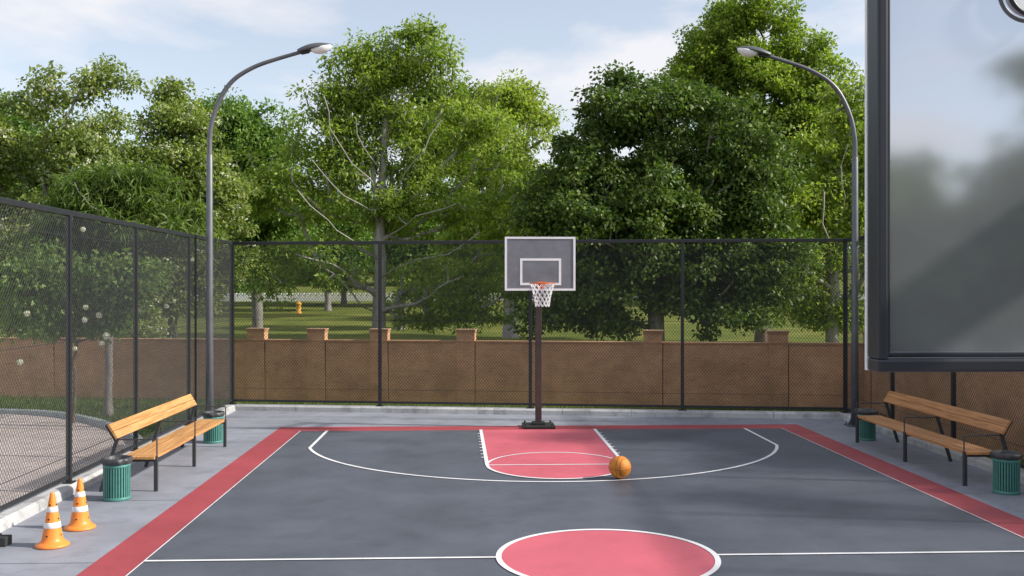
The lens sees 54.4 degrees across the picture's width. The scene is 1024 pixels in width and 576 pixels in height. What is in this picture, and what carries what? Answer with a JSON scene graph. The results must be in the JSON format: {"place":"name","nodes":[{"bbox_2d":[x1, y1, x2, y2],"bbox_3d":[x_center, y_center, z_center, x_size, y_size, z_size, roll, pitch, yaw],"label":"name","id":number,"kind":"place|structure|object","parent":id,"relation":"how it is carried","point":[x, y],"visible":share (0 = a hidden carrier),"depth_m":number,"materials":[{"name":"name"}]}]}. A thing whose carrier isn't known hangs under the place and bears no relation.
{"place":"outdoors","nodes":[
{"label":"outdoors","id":0,"kind":"place"},
{"bbox_2d":[0,414,132,505],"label":"path","id":1,"kind":"structure","parent":0,"point":[27,455],"depth_m":17.24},
{"bbox_2d":[0,408,141,443],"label":"path kerb","id":2,"kind":"structure","parent":1,"relation":"on","point":[32,413],"depth_m":21.51,"materials":[{"name":"concrete"}]},
{"bbox_2d":[0,227,193,422],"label":"snowball shrub","id":3,"kind":"object","parent":1,"relation":"on","point":[87,284],"visible":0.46,"depth_m":20.33,"materials":[{"name":"green plant"}]},
{"bbox_2d":[0,0,864,247],"label":"sky","id":4,"kind":"structure","parent":0,"point":[556,44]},
{"bbox_2d":[0,411,1023,575],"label":"pavement","id":5,"kind":"structure","parent":0,"point":[180,477],"depth_m":15.44,"materials":[{"name":"concrete"}]},
{"bbox_2d":[0,533,11,546],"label":"rubber foot","id":6,"kind":"object","parent":5,"relation":"on","point":[5,540],"visible":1,"depth_m":10.80},
{"bbox_2d":[35,492,69,549],"bbox_3d":[-4.988,2.506,10.801,0.350,0.585,0.350,0,0,-2],"label":"traffic cone","id":7,"kind":"object","parent":5,"relation":"on","point":[52,536],"visible":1,"depth_m":10.73,"materials":[{"name":"orange plastic"}]},
{"bbox_2d":[64,478,95,531],"bbox_3d":[-5.032,2.506,11.591,0.350,0.585,0.350,0,0,-11],"label":"traffic cone","id":8,"kind":"object","parent":5,"relation":"on","point":[80,520],"visible":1,"depth_m":11.53,"materials":[{"name":"orange plastic"}]},
{"bbox_2d":[100,455,132,501],"bbox_3d":[-5.237,2.520,13.197,0.413,0.558,0.408,0,0,-2],"label":"litter bin","id":9,"kind":"object","parent":5,"relation":"on","point":[116,478],"visible":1,"depth_m":13.06,"materials":[{"name":"green metal"}]},
{"bbox_2d":[99,394,226,491],"bbox_3d":[-5.355,2.336,15.611,0.798,0.941,3.948,0,0,-2],"label":"park bench","id":10,"kind":"object","parent":5,"relation":"on","point":[154,449],"visible":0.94,"depth_m":15.25,"materials":[{"name":"paint"}]},
{"bbox_2d":[201,410,224,443],"bbox_3d":[-5.420,2.520,18.051,0.408,0.558,0.413,0,0,25],"label":"litter bin","id":11,"kind":"object","parent":5,"relation":"on","point":[214,435],"visible":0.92,"depth_m":17.91,"materials":[{"name":"green plastic"}]},
{"bbox_2d":[206,43,332,410],"bbox_3d":[-4.873,-1.044,19.795,2.597,7.687,0.340,0,0,-2],"label":"street lamp","id":12,"kind":"object","parent":5,"relation":"on","point":[319,48],"visible":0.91,"depth_m":19.70,"materials":[{"name":"grey metal"}]},
{"bbox_2d":[76,424,1023,575],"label":"court border","id":13,"kind":"object","parent":5,"relation":"on","point":[131,553],"visible":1,"depth_m":14.02,"materials":[{"name":"red paint"}]},
{"bbox_2d":[505,237,574,428],"bbox_3d":[0.530,0.902,19.465,1.361,3.775,1.725,0,0,-2],"label":"basketball hoop","id":14,"kind":"object","parent":13,"relation":"on","point":[536,266],"visible":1,"depth_m":19.16,"materials":[{"name":"white paint"}]},
{"bbox_2d":[865,0,1023,371],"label":"basketball hoop","id":15,"kind":"object","parent":13,"relation":"on","point":[944,185],"visible":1,"depth_m":1.60,"materials":[{"name":"glass"}]},
{"bbox_2d":[127,428,1023,575],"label":"court surface","id":16,"kind":"object","parent":5,"relation":"on","point":[294,497],"visible":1,"depth_m":12.38,"materials":[{"name":"grey asphalt"}]},
{"bbox_2d":[482,429,615,478],"bbox_3d":[0.610,2.788,17.064,2.245,0.001,5.088,0,0,-2],"label":"key area","id":17,"kind":"object","parent":16,"relation":"on","point":[552,444],"visible":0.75,"depth_m":16.87,"materials":[{"name":"red paint"}]},
{"bbox_2d":[126,428,1023,575],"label":"court lines","id":18,"kind":"object","parent":16,"relation":"on","point":[498,557],"visible":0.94,"depth_m":11.24,"materials":[{"name":"white paint"}]},
{"bbox_2d":[501,530,714,575],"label":"circle","id":19,"kind":"object","parent":16,"relation":"on","point":[598,553],"visible":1,"depth_m":10.37,"materials":[{"name":"red paint"}]},
{"bbox_2d":[609,456,630,478],"bbox_3d":[1.578,2.619,14.544,0.332,0.332,0.328,0,0,-2],"label":"basketball","id":20,"kind":"object","parent":16,"relation":"on","point":[619,467],"visible":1,"depth_m":14.43,"materials":[{"name":"orange rubber"}]},
{"bbox_2d":[737,46,858,426],"bbox_3d":[5.833,-1.044,20.154,2.597,7.687,0.340,0,0,-2],"label":"street lamp","id":21,"kind":"object","parent":5,"relation":"on","point":[749,51],"visible":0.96,"depth_m":20.14,"materials":[{"name":"grey metal"}]},
{"bbox_2d":[854,408,877,440],"bbox_3d":[6.537,2.520,18.378,0.413,0.558,0.408,0,0,-17],"label":"litter bin","id":22,"kind":"object","parent":5,"relation":"on","point":[867,430],"visible":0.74,"depth_m":18.23,"materials":[{"name":"teal plastic"}]},
{"bbox_2d":[855,391,1012,485],"bbox_3d":[6.704,2.336,16.067,0.798,0.941,4.057,0,0,-2],"label":"park bench","id":23,"kind":"object","parent":5,"relation":"on","point":[998,425],"visible":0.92,"depth_m":15.72,"materials":[{"name":"paint"}]},
{"bbox_2d":[989,450,1022,494],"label":"litter bin","id":24,"kind":"object","parent":5,"relation":"on","point":[1006,472],"visible":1,"depth_m":13.47,"materials":[{"name":"green plastic"}]},
{"bbox_2d":[0,257,1023,468],"bbox_3d":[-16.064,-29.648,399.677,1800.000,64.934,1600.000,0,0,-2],"label":"ground","id":25,"kind":"structure","parent":0,"point":[410,333],"depth_m":64.80,"materials":[{"name":"green plant"}]},
{"bbox_2d":[0,88,72,279],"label":"broadleaf tree","id":26,"kind":"object","parent":25,"relation":"on","point":[25,125],"visible":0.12,"depth_m":78.96,"materials":[{"name":"green plant"}]},
{"bbox_2d":[0,52,185,337],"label":"hawthorn tree","id":27,"kind":"object","parent":25,"relation":"on","point":[67,144],"visible":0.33,"depth_m":29.68,"materials":[{"name":"green plant"}]},
{"bbox_2d":[0,154,227,415],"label":"willow tree","id":28,"kind":"object","parent":25,"relation":"on","point":[105,188],"visible":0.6,"depth_m":21.48,"materials":[{"name":"green plant"}]},
{"bbox_2d":[0,405,235,532],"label":"kerb","id":29,"kind":"structure","parent":25,"relation":"on","point":[19,512],"depth_m":12.98,"materials":[{"name":"concrete"}]},
{"bbox_2d":[0,197,232,510],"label":"chain link fence","id":30,"kind":"object","parent":29,"relation":"on","point":[189,351],"visible":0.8,"depth_m":14.89,"materials":[{"name":"metal"}]},
{"bbox_2d":[110,75,265,337],"bbox_3d":[-11.332,-2.097,32.955,6.042,9.919,4.046,0,0,-2],"label":"hawthorn tree","id":31,"kind":"object","parent":25,"relation":"on","point":[175,119],"visible":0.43,"depth_m":32.49,"materials":[{"name":"green plant"}]},
{"bbox_2d":[177,171,249,295],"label":"broadleaf tree","id":32,"kind":"object","parent":25,"relation":"on","point":[235,281],"visible":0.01,"depth_m":108.26,"materials":[{"name":"green plant"}]},
{"bbox_2d":[189,85,335,327],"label":"broadleaf tree","id":33,"kind":"object","parent":25,"relation":"on","point":[244,126],"visible":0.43,"depth_m":43.22,"materials":[{"name":"green plant"}]},
{"bbox_2d":[296,301,301,312],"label":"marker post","id":34,"kind":"object","parent":25,"relation":"on","point":[298,306],"visible":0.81,"depth_m":79.85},
{"bbox_2d":[265,196,373,310],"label":"broadleaf tree","id":35,"kind":"object","parent":25,"relation":"on","point":[354,229],"visible":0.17,"depth_m":82.64,"materials":[{"name":"green plant"}]},
{"bbox_2d":[291,183,377,304],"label":"broadleaf tree","id":36,"kind":"object","parent":25,"relation":"on","point":[342,298],"depth_m":94.70,"materials":[{"name":"green plant"}]},
{"bbox_2d":[233,11,533,334],"bbox_3d":[-4.522,-3.512,35.492,11.681,12.849,6.096,0,0,-2],"label":"broadleaf tree","id":37,"kind":"object","parent":25,"relation":"on","point":[391,216],"visible":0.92,"depth_m":35.81,"materials":[{"name":"green plant"}]},
{"bbox_2d":[359,268,418,285],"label":"broadleaf tree","id":38,"kind":"object","parent":25,"relation":"on","point":[390,278],"depth_m":142.33,"materials":[{"name":"green plant"}]},
{"bbox_2d":[360,213,465,329],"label":"broadleaf tree","id":39,"kind":"object","parent":25,"relation":"on","point":[408,251],"visible":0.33,"depth_m":62.25,"materials":[{"name":"green plant"}]},
{"bbox_2d":[0,328,863,407],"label":"brick wall","id":40,"kind":"structure","parent":25,"relation":"on","point":[559,368],"depth_m":24.01,"materials":[{"name":"brown brick"}]},
{"bbox_2d":[0,394,887,437],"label":"grass","id":41,"kind":"structure","parent":25,"relation":"on","point":[180,415],"depth_m":23.30,"materials":[{"name":"green plant"}]},
{"bbox_2d":[398,78,532,304],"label":"broadleaf tree","id":42,"kind":"object","parent":25,"relation":"on","point":[429,98],"visible":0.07,"depth_m":73.80,"materials":[{"name":"green plant"}]},
{"bbox_2d":[418,183,530,303],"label":"broadleaf tree","id":43,"kind":"object","parent":25,"relation":"on","point":[487,231],"depth_m":90.82,"materials":[{"name":"green plant"}]},
{"bbox_2d":[415,68,568,337],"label":"broadleaf tree","id":44,"kind":"object","parent":25,"relation":"on","point":[525,105],"visible":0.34,"depth_m":55.59,"materials":[{"name":"green plant"}]},
{"bbox_2d":[194,293,864,300],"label":"barrier","id":45,"kind":"object","parent":25,"relation":"on","point":[306,298],"visible":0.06,"depth_m":102.85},
{"bbox_2d":[232,404,843,419],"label":"kerb","id":46,"kind":"structure","parent":25,"relation":"on","point":[559,411],"depth_m":21.96,"materials":[{"name":"concrete"}]},
{"bbox_2d":[228,238,849,412],"bbox_3d":[0.349,0.801,22.074,13.829,3.728,0.155,0,0,7],"label":"chain link fence","id":47,"kind":"object","parent":46,"relation":"on","point":[530,404],"visible":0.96,"depth_m":22.03,"materials":[{"name":"metal"}]},
{"bbox_2d":[504,59,826,341],"bbox_3d":[5.246,-2.417,34.196,11.093,10.688,6.417,0,0,-2],"label":"broadleaf tree","id":48,"kind":"object","parent":25,"relation":"on","point":[728,191],"visible":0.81,"depth_m":33.05,"materials":[{"name":"green plant"}]},
{"bbox_2d":[615,166,731,270],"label":"broadleaf tree","id":49,"kind":"object","parent":25,"relation":"on","point":[680,177],"depth_m":117.87,"materials":[{"name":"green plant"}]},
{"bbox_2d":[646,0,860,341],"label":"broadleaf tree","id":50,"kind":"object","parent":25,"relation":"on","point":[710,54],"visible":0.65,"depth_m":51.07,"materials":[{"name":"green plant"}]},
{"bbox_2d":[766,65,864,342],"bbox_3d":[12.404,-2.700,37.145,7.485,11.202,4.279,0,0,-2],"label":"broadleaf tree","id":51,"kind":"object","parent":25,"relation":"on","point":[823,207],"visible":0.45,"depth_m":36.76,"materials":[{"name":"green plant"}]},
{"bbox_2d":[791,188,862,292],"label":"broadleaf tree","id":52,"kind":"object","parent":25,"relation":"on","point":[805,229],"visible":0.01,"depth_m":97.24,"materials":[{"name":"green plant"}]},
{"bbox_2d":[840,81,864,245],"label":"broadleaf tree","id":53,"kind":"object","parent":25,"relation":"on","point":[859,152],"depth_m":89.29,"materials":[{"name":"green plant"}]},
{"bbox_2d":[842,413,1023,483],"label":"kerb","id":54,"kind":"structure","parent":25,"relation":"on","point":[984,463],"depth_m":16.77,"materials":[{"name":"concrete"}]},
{"bbox_2d":[845,236,1023,467],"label":"chain link fence","id":55,"kind":"object","parent":54,"relation":"on","point":[892,385],"visible":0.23,"depth_m":17.34,"materials":[{"name":"metal"}]},
{"bbox_2d":[862,331,1023,458],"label":"brick wall","id":56,"kind":"structure","parent":25,"relation":"on","point":[968,396],"depth_m":18.17,"materials":[{"name":"brown brick"}]}
]}

